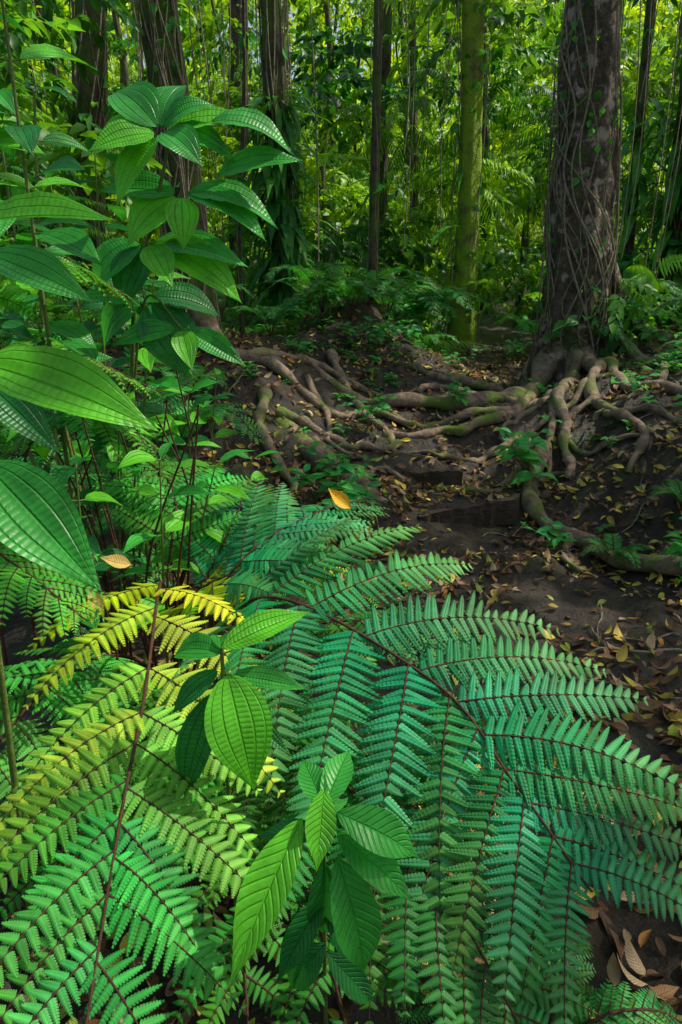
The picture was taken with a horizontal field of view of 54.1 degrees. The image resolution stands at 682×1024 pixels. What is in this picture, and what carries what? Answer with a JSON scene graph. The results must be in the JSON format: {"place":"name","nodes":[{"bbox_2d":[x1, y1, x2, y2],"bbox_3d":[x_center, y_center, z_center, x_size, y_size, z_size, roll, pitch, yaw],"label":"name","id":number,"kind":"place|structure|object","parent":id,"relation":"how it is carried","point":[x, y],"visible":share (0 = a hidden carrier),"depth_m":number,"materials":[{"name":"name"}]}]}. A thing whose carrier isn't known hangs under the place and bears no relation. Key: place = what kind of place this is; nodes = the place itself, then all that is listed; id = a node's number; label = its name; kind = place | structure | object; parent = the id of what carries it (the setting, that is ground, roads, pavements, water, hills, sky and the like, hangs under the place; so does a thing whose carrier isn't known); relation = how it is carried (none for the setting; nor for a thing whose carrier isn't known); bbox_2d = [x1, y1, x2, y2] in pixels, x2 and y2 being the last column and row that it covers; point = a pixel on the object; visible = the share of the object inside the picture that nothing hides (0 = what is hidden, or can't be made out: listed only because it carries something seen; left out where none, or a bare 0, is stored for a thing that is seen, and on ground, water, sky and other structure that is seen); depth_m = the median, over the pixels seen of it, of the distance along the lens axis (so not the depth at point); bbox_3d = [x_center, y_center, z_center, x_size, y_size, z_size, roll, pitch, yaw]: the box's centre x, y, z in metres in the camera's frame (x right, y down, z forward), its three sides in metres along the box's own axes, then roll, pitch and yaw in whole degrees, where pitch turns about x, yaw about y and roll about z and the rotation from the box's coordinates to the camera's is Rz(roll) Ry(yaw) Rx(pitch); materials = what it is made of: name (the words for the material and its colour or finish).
{"place":"outdoors","nodes":[
{"label":"outdoors","id":0,"kind":"place"},
{"bbox_2d":[0,275,681,1023],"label":"ground","id":1,"kind":"structure","parent":0,"point":[464,537],"depth_m":3.80,"materials":[{"name":"soil"}]},
{"bbox_2d":[0,406,68,466],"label":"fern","id":2,"kind":"object","parent":1,"relation":"on","point":[4,434],"visible":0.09,"depth_m":3.69,"materials":[{"name":"green plant"}]},
{"bbox_2d":[0,762,97,854],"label":"fern","id":3,"kind":"object","parent":1,"relation":"on","point":[4,798],"visible":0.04,"depth_m":1.74,"materials":[{"name":"green plant"}]},
{"bbox_2d":[0,0,116,655],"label":"miconia sapling","id":4,"kind":"object","parent":1,"relation":"on","point":[78,242],"visible":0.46,"depth_m":2.22,"materials":[{"name":"green plant"}]},
{"bbox_2d":[0,13,129,468],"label":"miconia sapling","id":5,"kind":"object","parent":1,"relation":"on","point":[6,99],"visible":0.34,"depth_m":3.98,"materials":[{"name":"green plant"}]},
{"bbox_2d":[0,308,142,348],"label":"fern","id":6,"kind":"object","parent":1,"relation":"on","point":[91,314],"visible":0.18,"depth_m":4.74,"materials":[{"name":"green plant"}]},
{"bbox_2d":[34,0,122,318],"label":"rainforest tree","id":7,"kind":"object","parent":1,"relation":"on","point":[87,104],"visible":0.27,"depth_m":7.36,"materials":[{"name":"brown plant"}]},
{"bbox_2d":[0,191,159,909],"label":"melastome shrub","id":8,"kind":"object","parent":1,"relation":"on","point":[41,523],"visible":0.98,"depth_m":1.10,"materials":[{"name":"green plant"}]},
{"bbox_2d":[0,260,180,676],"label":"tree fern","id":9,"kind":"object","parent":1,"relation":"on","point":[9,557],"visible":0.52,"depth_m":1.67,"materials":[{"name":"green plant"}]},
{"bbox_2d":[0,430,185,541],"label":"fern","id":10,"kind":"object","parent":1,"relation":"on","point":[49,463],"visible":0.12,"depth_m":3.68,"materials":[{"name":"green plant"}]},
{"bbox_2d":[29,168,170,480],"bbox_3d":[-1.287,-0.849,3.634,0.819,1.840,0.479,8,20,21],"label":"miconia sapling","id":11,"kind":"object","parent":1,"relation":"on","point":[150,406],"visible":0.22,"depth_m":3.63,"materials":[{"name":"green plant"}]},
{"bbox_2d":[0,83,201,542],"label":"miconia sapling","id":12,"kind":"object","parent":1,"relation":"on","point":[147,359],"visible":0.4,"depth_m":2.97,"materials":[{"name":"green plant"}]},
{"bbox_2d":[46,392,159,722],"bbox_3d":[-0.829,0.193,2.304,0.341,1.136,0.835,-2,19,-6],"label":"melastome shrub","id":13,"kind":"object","parent":1,"relation":"on","point":[61,475],"visible":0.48,"depth_m":2.15,"materials":[{"name":"green plant"}]},
{"bbox_2d":[0,370,218,751],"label":"understory stems","id":14,"kind":"object","parent":1,"relation":"on","point":[126,648],"visible":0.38,"depth_m":2.34,"materials":[{"name":"plant"}]},
{"bbox_2d":[0,474,227,637],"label":"fern","id":15,"kind":"object","parent":1,"relation":"on","point":[86,483],"visible":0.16,"depth_m":2.93,"materials":[{"name":"green plant"}]},
{"bbox_2d":[63,727,221,890],"bbox_3d":[-0.445,0.782,1.863,0.532,0.224,0.565,14,23,35],"label":"fern","id":16,"kind":"object","parent":1,"relation":"on","point":[151,839],"depth_m":1.69,"materials":[{"name":"green plant"}]},
{"bbox_2d":[95,379,227,591],"bbox_3d":[-0.899,-0.098,3.244,0.650,1.075,0.357,-9,21,-25],"label":"melastome shrub","id":17,"kind":"object","parent":1,"relation":"on","point":[178,440],"visible":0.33,"depth_m":3.14,"materials":[{"name":"green plant"}]},
{"bbox_2d":[57,515,277,607],"bbox_3d":[-0.702,0.276,3.104,1.031,0.402,0.986,0,19,0],"label":"fern","id":18,"kind":"object","parent":1,"relation":"on","point":[182,576],"visible":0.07,"depth_m":3.16,"materials":[{"name":"green plant"}]},
{"bbox_2d":[69,376,266,458],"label":"fern","id":19,"kind":"object","parent":1,"relation":"on","point":[203,411],"visible":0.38,"depth_m":4.27,"materials":[{"name":"green plant"}]},
{"bbox_2d":[122,363,236,404],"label":"fern","id":20,"kind":"object","parent":1,"relation":"on","point":[197,376],"visible":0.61,"depth_m":5.01,"materials":[{"name":"green plant"}]},
{"bbox_2d":[109,441,254,697],"bbox_3d":[-0.529,0.257,2.292,0.380,1.023,0.518,12,23,32],"label":"melastome shrub","id":21,"kind":"object","parent":1,"relation":"on","point":[175,520],"visible":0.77,"depth_m":2.22,"materials":[{"name":"green plant"}]},
{"bbox_2d":[0,461,379,1023],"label":"tree fern","id":22,"kind":"object","parent":1,"relation":"on","point":[87,710],"visible":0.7,"depth_m":1.30,"materials":[{"name":"green plant"}]},
{"bbox_2d":[88,589,102,608],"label":"brown fallen leaf","id":23,"kind":"object","parent":22,"relation":"on","point":[99,600],"visible":0.58,"depth_m":1.74,"materials":[{"name":"beige plant"}]},
{"bbox_2d":[100,554,130,567],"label":"brown fallen leaf","id":24,"kind":"object","parent":22,"relation":"on","point":[118,561],"visible":0.85,"depth_m":1.84,"materials":[{"name":"beige plant"}]},
{"bbox_2d":[85,81,303,645],"bbox_3d":[-0.486,-0.308,2.293,0.687,2.090,0.336,5,20,14],"label":"miconia sapling","id":25,"kind":"object","parent":1,"relation":"on","point":[164,329],"visible":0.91,"depth_m":2.08,"materials":[{"name":"green plant"}]},
{"bbox_2d":[142,284,259,302],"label":"fern","id":26,"kind":"object","parent":1,"relation":"on","point":[148,287],"visible":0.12,"depth_m":6.77,"materials":[{"name":"green plant"}]},
{"bbox_2d":[146,464,266,521],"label":"fern","id":27,"kind":"object","parent":1,"relation":"on","point":[247,478],"visible":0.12,"depth_m":4.23,"materials":[{"name":"green plant"}]},
{"bbox_2d":[192,385,230,437],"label":"seedling plant","id":28,"kind":"object","parent":1,"relation":"on","point":[206,403],"visible":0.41,"depth_m":4.88,"materials":[{"name":"green plant"}]},
{"bbox_2d":[188,367,278,605],"bbox_3d":[-0.586,-0.163,3.480,0.335,1.042,1.306,-6,20,-17],"label":"melastome shrub","id":29,"kind":"object","parent":1,"relation":"on","point":[222,432],"visible":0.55,"depth_m":3.80,"materials":[{"name":"green plant"}]},
{"bbox_2d":[221,0,246,303],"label":"slender tree","id":30,"kind":"object","parent":1,"relation":"on","point":[237,15],"visible":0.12,"depth_m":11.10,"materials":[{"name":"brown plant"}]},
{"bbox_2d":[172,609,309,906],"bbox_3d":[-0.208,0.633,1.432,0.288,0.873,0.217,0,19,0],"label":"melastome shrub","id":31,"kind":"object","parent":1,"relation":"on","point":[229,723],"visible":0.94,"depth_m":1.32,"materials":[{"name":"green plant"}]},
{"bbox_2d":[234,0,257,329],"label":"slender tree","id":32,"kind":"object","parent":1,"relation":"on","point":[245,40],"visible":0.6,"depth_m":7.58,"materials":[{"name":"brown plant"}]},
{"bbox_2d":[220,297,320,336],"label":"fern","id":33,"kind":"object","parent":1,"relation":"on","point":[262,315],"visible":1,"depth_m":6.53,"materials":[{"name":"green plant"}]},
{"bbox_2d":[222,564,330,611],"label":"fern","id":34,"kind":"object","parent":1,"relation":"on","point":[277,593],"visible":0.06,"depth_m":3.05,"materials":[{"name":"green plant"}]},
{"bbox_2d":[215,0,346,328],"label":"rainforest tree","id":35,"kind":"object","parent":1,"relation":"on","point":[286,240],"visible":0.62,"depth_m":7.83,"materials":[{"name":"green plant"}]},
{"bbox_2d":[134,0,439,514],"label":"rainforest tree","id":36,"kind":"object","parent":1,"relation":"on","point":[161,40],"visible":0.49,"depth_m":5.29,"materials":[{"name":"brown plant"}]},
{"bbox_2d":[274,299,312,326],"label":"seedling plant","id":37,"kind":"object","parent":1,"relation":"on","point":[295,313],"visible":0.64,"depth_m":6.97,"materials":[{"name":"green plant"}]},
{"bbox_2d":[274,335,317,355],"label":"seedling plant","id":38,"kind":"object","parent":1,"relation":"on","point":[301,347],"visible":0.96,"depth_m":6.20,"materials":[{"name":"green plant"}]},
{"bbox_2d":[244,279,363,311],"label":"fern","id":39,"kind":"object","parent":1,"relation":"on","point":[302,294],"visible":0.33,"depth_m":8.04,"materials":[{"name":"green plant"}]},
{"bbox_2d":[264,515,346,550],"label":"fern","id":40,"kind":"object","parent":1,"relation":"on","point":[306,539],"visible":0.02,"depth_m":3.79,"materials":[{"name":"green plant"}]},
{"bbox_2d":[266,454,354,499],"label":"seedling plant","id":41,"kind":"object","parent":1,"relation":"on","point":[307,479],"visible":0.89,"depth_m":4.28,"materials":[{"name":"green plant"}]},
{"bbox_2d":[228,749,418,1023],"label":"broadleaf seedling","id":42,"kind":"object","parent":1,"relation":"on","point":[341,907],"visible":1,"depth_m":1.06,"materials":[{"name":"green plant"}]},
{"bbox_2d":[302,280,348,314],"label":"seedling plant","id":43,"kind":"object","parent":1,"relation":"on","point":[329,298],"visible":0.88,"depth_m":6.86,"materials":[{"name":"green plant"}]},
{"bbox_2d":[297,441,378,489],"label":"seedling plant","id":44,"kind":"object","parent":1,"relation":"on","point":[345,468],"visible":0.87,"depth_m":4.34,"materials":[{"name":"green plant"}]},
{"bbox_2d":[0,0,681,358],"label":"understory foliage","id":45,"kind":"object","parent":1,"relation":"on","point":[352,241],"visible":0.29,"depth_m":9.28,"materials":[{"name":"green plant"}]},
{"bbox_2d":[0,297,681,1023],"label":"leaf litter","id":46,"kind":"object","parent":1,"relation":"on","point":[664,993],"visible":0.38,"depth_m":3.32,"materials":[{"name":"brown plant"}]},
{"bbox_2d":[263,260,376,312],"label":"fern","id":47,"kind":"object","parent":46,"relation":"on","point":[309,273],"visible":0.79,"depth_m":6.77,"materials":[{"name":"green plant"}]},
{"bbox_2d":[396,927,681,1023],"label":"fern","id":48,"kind":"object","parent":46,"relation":"on","point":[641,1010],"visible":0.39,"depth_m":1.32,"materials":[{"name":"green plant"}]},
{"bbox_2d":[643,479,681,510],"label":"fern","id":49,"kind":"object","parent":46,"relation":"on","point":[676,485],"visible":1,"depth_m":3.82,"materials":[{"name":"green plant"}]},
{"bbox_2d":[308,470,382,516],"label":"seedling plant","id":50,"kind":"object","parent":1,"relation":"on","point":[351,488],"visible":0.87,"depth_m":4.13,"materials":[{"name":"green plant"}]},
{"bbox_2d":[11,304,681,951],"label":"fallen twigs","id":51,"kind":"object","parent":1,"relation":"on","point":[543,554],"visible":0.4,"depth_m":3.31,"materials":[{"name":"brown wood"}]},
{"bbox_2d":[244,732,452,870],"bbox_3d":[0.012,0.839,1.868,0.631,0.215,0.462,4,20,13],"label":"fern","id":52,"kind":"object","parent":1,"relation":"on","point":[350,793],"visible":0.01,"depth_m":1.86,"materials":[{"name":"green plant"}]},
{"bbox_2d":[24,0,681,300],"bbox_3d":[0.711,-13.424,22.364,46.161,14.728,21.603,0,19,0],"label":"forest","id":53,"kind":"object","parent":1,"relation":"on","point":[340,174],"visible":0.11,"depth_m":17.88,"materials":[{"name":"green plant"}]},
{"bbox_2d":[26,0,680,307],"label":"distant trunks","id":54,"kind":"object","parent":1,"relation":"on","point":[124,72],"visible":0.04,"depth_m":14.45,"materials":[{"name":"brown plant"}]},
{"bbox_2d":[30,0,681,312],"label":"hanging lianas","id":55,"kind":"object","parent":1,"relation":"on","point":[209,87],"visible":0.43,"depth_m":7.12,"materials":[{"name":"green plant"}]},
{"bbox_2d":[30,301,681,593],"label":"ground cover","id":56,"kind":"object","parent":1,"relation":"on","point":[371,564],"visible":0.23,"depth_m":5.87,"materials":[{"name":"green plant"}]},
{"bbox_2d":[401,331,458,349],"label":"fern","id":57,"kind":"object","parent":56,"relation":"on","point":[433,338],"visible":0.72,"depth_m":7.57,"materials":[{"name":"green plant"}]},
{"bbox_2d":[335,316,376,341],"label":"seedling plant","id":58,"kind":"object","parent":1,"relation":"on","point":[351,329],"visible":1,"depth_m":6.65,"materials":[{"name":"green plant"}]},
{"bbox_2d":[304,276,410,320],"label":"fern","id":59,"kind":"object","parent":1,"relation":"on","point":[356,293],"visible":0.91,"depth_m":6.70,"materials":[{"name":"green plant"}]},
{"bbox_2d":[339,394,396,432],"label":"seedling plant","id":60,"kind":"object","parent":1,"relation":"on","point":[381,405],"visible":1,"depth_m":5.19,"materials":[{"name":"green plant"}]},
{"bbox_2d":[309,266,430,300],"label":"fern","id":61,"kind":"object","parent":1,"relation":"on","point":[381,273],"visible":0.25,"depth_m":8.25,"materials":[{"name":"green plant"}]},
{"bbox_2d":[311,274,436,301],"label":"fern","id":62,"kind":"object","parent":1,"relation":"on","point":[384,283],"visible":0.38,"depth_m":7.66,"materials":[{"name":"green plant"}]},
{"bbox_2d":[366,0,385,308],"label":"slender tree","id":63,"kind":"object","parent":1,"relation":"on","point":[375,186],"visible":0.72,"depth_m":7.20,"materials":[{"name":"brown plant"}]},
{"bbox_2d":[345,0,412,273],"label":"slender tree","id":64,"kind":"object","parent":1,"relation":"on","point":[386,46],"visible":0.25,"depth_m":10.52,"materials":[{"name":"brown plant"}]},
{"bbox_2d":[362,318,397,349],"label":"seedling plant","id":65,"kind":"object","parent":1,"relation":"on","point":[382,335],"visible":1,"depth_m":6.68,"materials":[{"name":"green plant"}]},
{"bbox_2d":[371,313,409,343],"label":"seedling plant","id":66,"kind":"object","parent":1,"relation":"on","point":[383,323],"visible":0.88,"depth_m":6.87,"materials":[{"name":"green plant"}]},
{"bbox_2d":[338,279,444,319],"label":"fern","id":67,"kind":"object","parent":1,"relation":"on","point":[395,295],"visible":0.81,"depth_m":7.15,"materials":[{"name":"green plant"}]},
{"bbox_2d":[372,297,423,324],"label":"seedling plant","id":68,"kind":"object","parent":1,"relation":"on","point":[403,309],"visible":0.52,"depth_m":7.51,"materials":[{"name":"green plant"}]},
{"bbox_2d":[400,319,421,343],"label":"seedling plant","id":69,"kind":"object","parent":1,"relation":"on","point":[415,329],"visible":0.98,"depth_m":7.13,"materials":[{"name":"green plant"}]},
{"bbox_2d":[142,477,681,1023],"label":"tree fern","id":70,"kind":"object","parent":1,"relation":"on","point":[444,765],"visible":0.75,"depth_m":1.42,"materials":[{"name":"green plant"}]},
{"bbox_2d":[328,488,350,508],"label":"yellow fallen leaf","id":71,"kind":"object","parent":70,"relation":"on","point":[340,499],"visible":1,"depth_m":2.09,"materials":[{"name":"yellow plant"}]},
{"bbox_2d":[364,293,475,330],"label":"fern","id":72,"kind":"object","parent":1,"relation":"on","point":[419,307],"visible":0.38,"depth_m":8.03,"materials":[{"name":"green plant"}]},
{"bbox_2d":[348,284,492,337],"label":"fern","id":73,"kind":"object","parent":1,"relation":"on","point":[428,294],"visible":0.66,"depth_m":8.02,"materials":[{"name":"green plant"}]},
{"bbox_2d":[393,0,448,272],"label":"slender tree","id":74,"kind":"object","parent":1,"relation":"on","point":[414,160],"visible":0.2,"depth_m":11.12,"materials":[{"name":"brown plant"}]},
{"bbox_2d":[401,468,462,485],"bbox_3d":[0.570,-0.246,4.769,0.586,0.133,0.064,2,19,7],"label":"wooden step","id":75,"kind":"object","parent":1,"relation":"on","point":[447,477],"visible":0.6,"depth_m":4.73,"materials":[{"name":"brown wood"}]},
{"bbox_2d":[419,0,491,345],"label":"mossy tree","id":76,"kind":"object","parent":1,"relation":"on","point":[472,79],"visible":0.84,"depth_m":8.70,"materials":[{"name":"green plant"}]},
{"bbox_2d":[445,373,472,406],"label":"seedling plant","id":77,"kind":"object","parent":1,"relation":"on","point":[457,398],"visible":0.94,"depth_m":5.82,"materials":[{"name":"green plant"}]},
{"bbox_2d":[440,348,483,368],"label":"seedling plant","id":78,"kind":"object","parent":1,"relation":"on","point":[454,356],"visible":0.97,"depth_m":7.36,"materials":[{"name":"green plant"}]},
{"bbox_2d":[417,494,519,527],"bbox_3d":[0.810,0.029,4.236,0.687,0.232,0.068,-5,20,-14],"label":"wooden step","id":79,"kind":"object","parent":1,"relation":"on","point":[502,511],"visible":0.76,"depth_m":4.23,"materials":[{"name":"brown wood"}]},
{"bbox_2d":[311,0,681,576],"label":"rainforest tree","id":80,"kind":"object","parent":1,"relation":"on","point":[583,190],"visible":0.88,"depth_m":6.01,"materials":[{"name":"brown plant"}]},
{"bbox_2d":[477,0,517,313],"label":"slender tree","id":81,"kind":"object","parent":1,"relation":"on","point":[487,143],"visible":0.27,"depth_m":12.44,"materials":[{"name":"brown plant"}]},
{"bbox_2d":[477,312,539,342],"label":"fern","id":82,"kind":"object","parent":1,"relation":"on","point":[523,322],"visible":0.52,"depth_m":8.51,"materials":[{"name":"green plant"}]},
{"bbox_2d":[503,338,532,360],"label":"seedling plant","id":83,"kind":"object","parent":1,"relation":"on","point":[518,349],"visible":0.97,"depth_m":7.85,"materials":[{"name":"green plant"}]},
{"bbox_2d":[491,427,557,484],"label":"seedling plant","id":84,"kind":"object","parent":1,"relation":"on","point":[522,476],"visible":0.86,"depth_m":4.52,"materials":[{"name":"green plant"}]},
{"bbox_2d":[494,415,561,473],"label":"seedling plant","id":85,"kind":"object","parent":1,"relation":"on","point":[508,453],"visible":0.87,"depth_m":4.64,"materials":[{"name":"green plant"}]},
{"bbox_2d":[527,378,557,397],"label":"seedling plant","id":86,"kind":"object","parent":1,"relation":"on","point":[541,386],"visible":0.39,"depth_m":6.30,"materials":[{"name":"green plant"}]},
{"bbox_2d":[520,517,576,552],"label":"seedling plant","id":87,"kind":"object","parent":1,"relation":"on","point":[543,530],"visible":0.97,"depth_m":3.87,"materials":[{"name":"green plant"}]},
{"bbox_2d":[574,533,654,568],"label":"fern","id":88,"kind":"object","parent":1,"relation":"on","point":[614,540],"visible":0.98,"depth_m":3.76,"materials":[{"name":"green plant"}]},
{"bbox_2d":[615,303,643,335],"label":"seedling plant","id":89,"kind":"object","parent":1,"relation":"on","point":[626,313],"visible":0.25,"depth_m":6.55,"materials":[{"name":"green plant"}]},
{"bbox_2d":[598,362,663,391],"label":"seedling plant","id":90,"kind":"object","parent":1,"relation":"on","point":[635,385],"visible":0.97,"depth_m":4.91,"materials":[{"name":"green plant"}]},
{"bbox_2d":[622,315,669,352],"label":"seedling plant","id":91,"kind":"object","parent":1,"relation":"on","point":[645,335],"visible":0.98,"depth_m":6.25,"materials":[{"name":"green plant"}]},
{"bbox_2d":[614,0,678,304],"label":"slender tree","id":92,"kind":"object","parent":1,"relation":"on","point":[642,192],"visible":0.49,"depth_m":8.06,"materials":[{"name":"brown plant"}]},
{"bbox_2d":[619,6,681,316],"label":"rainforest tree","id":93,"kind":"object","parent":1,"relation":"on","point":[674,227],"visible":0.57,"depth_m":8.00,"materials":[{"name":"green plant"}]},
{"bbox_2d":[630,277,681,299],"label":"fern","id":94,"kind":"object","parent":1,"relation":"on","point":[667,282],"visible":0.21,"depth_m":7.07,"materials":[{"name":"green plant"}]},
{"bbox_2d":[648,295,681,315],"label":"fern","id":95,"kind":"object","parent":1,"relation":"on","point":[665,305],"visible":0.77,"depth_m":5.87,"materials":[{"name":"green plant"}]},
{"bbox_2d":[653,339,681,351],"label":"fern","id":96,"kind":"object","parent":1,"relation":"on","point":[680,341],"visible":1,"depth_m":5.19,"materials":[{"name":"green plant"}]},
{"bbox_2d":[658,516,681,566],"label":"seedling plant","id":97,"kind":"object","parent":1,"relation":"on","point":[675,548],"visible":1,"depth_m":3.30,"materials":[{"name":"green plant"}]},
{"bbox_2d":[670,394,681,405],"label":"seedling plant","id":98,"kind":"object","parent":1,"relation":"on","point":[678,396],"visible":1,"depth_m":4.09,"materials":[{"name":"green plant"}]},
{"bbox_2d":[672,332,681,348],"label":"seedling plant","id":99,"kind":"object","parent":1,"relation":"on","point":[676,335],"visible":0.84,"depth_m":5.44,"materials":[{"name":"green plant"}]},
{"bbox_2d":[53,0,672,262],"label":"sky","id":100,"kind":"structure","parent":0,"point":[290,15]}
]}

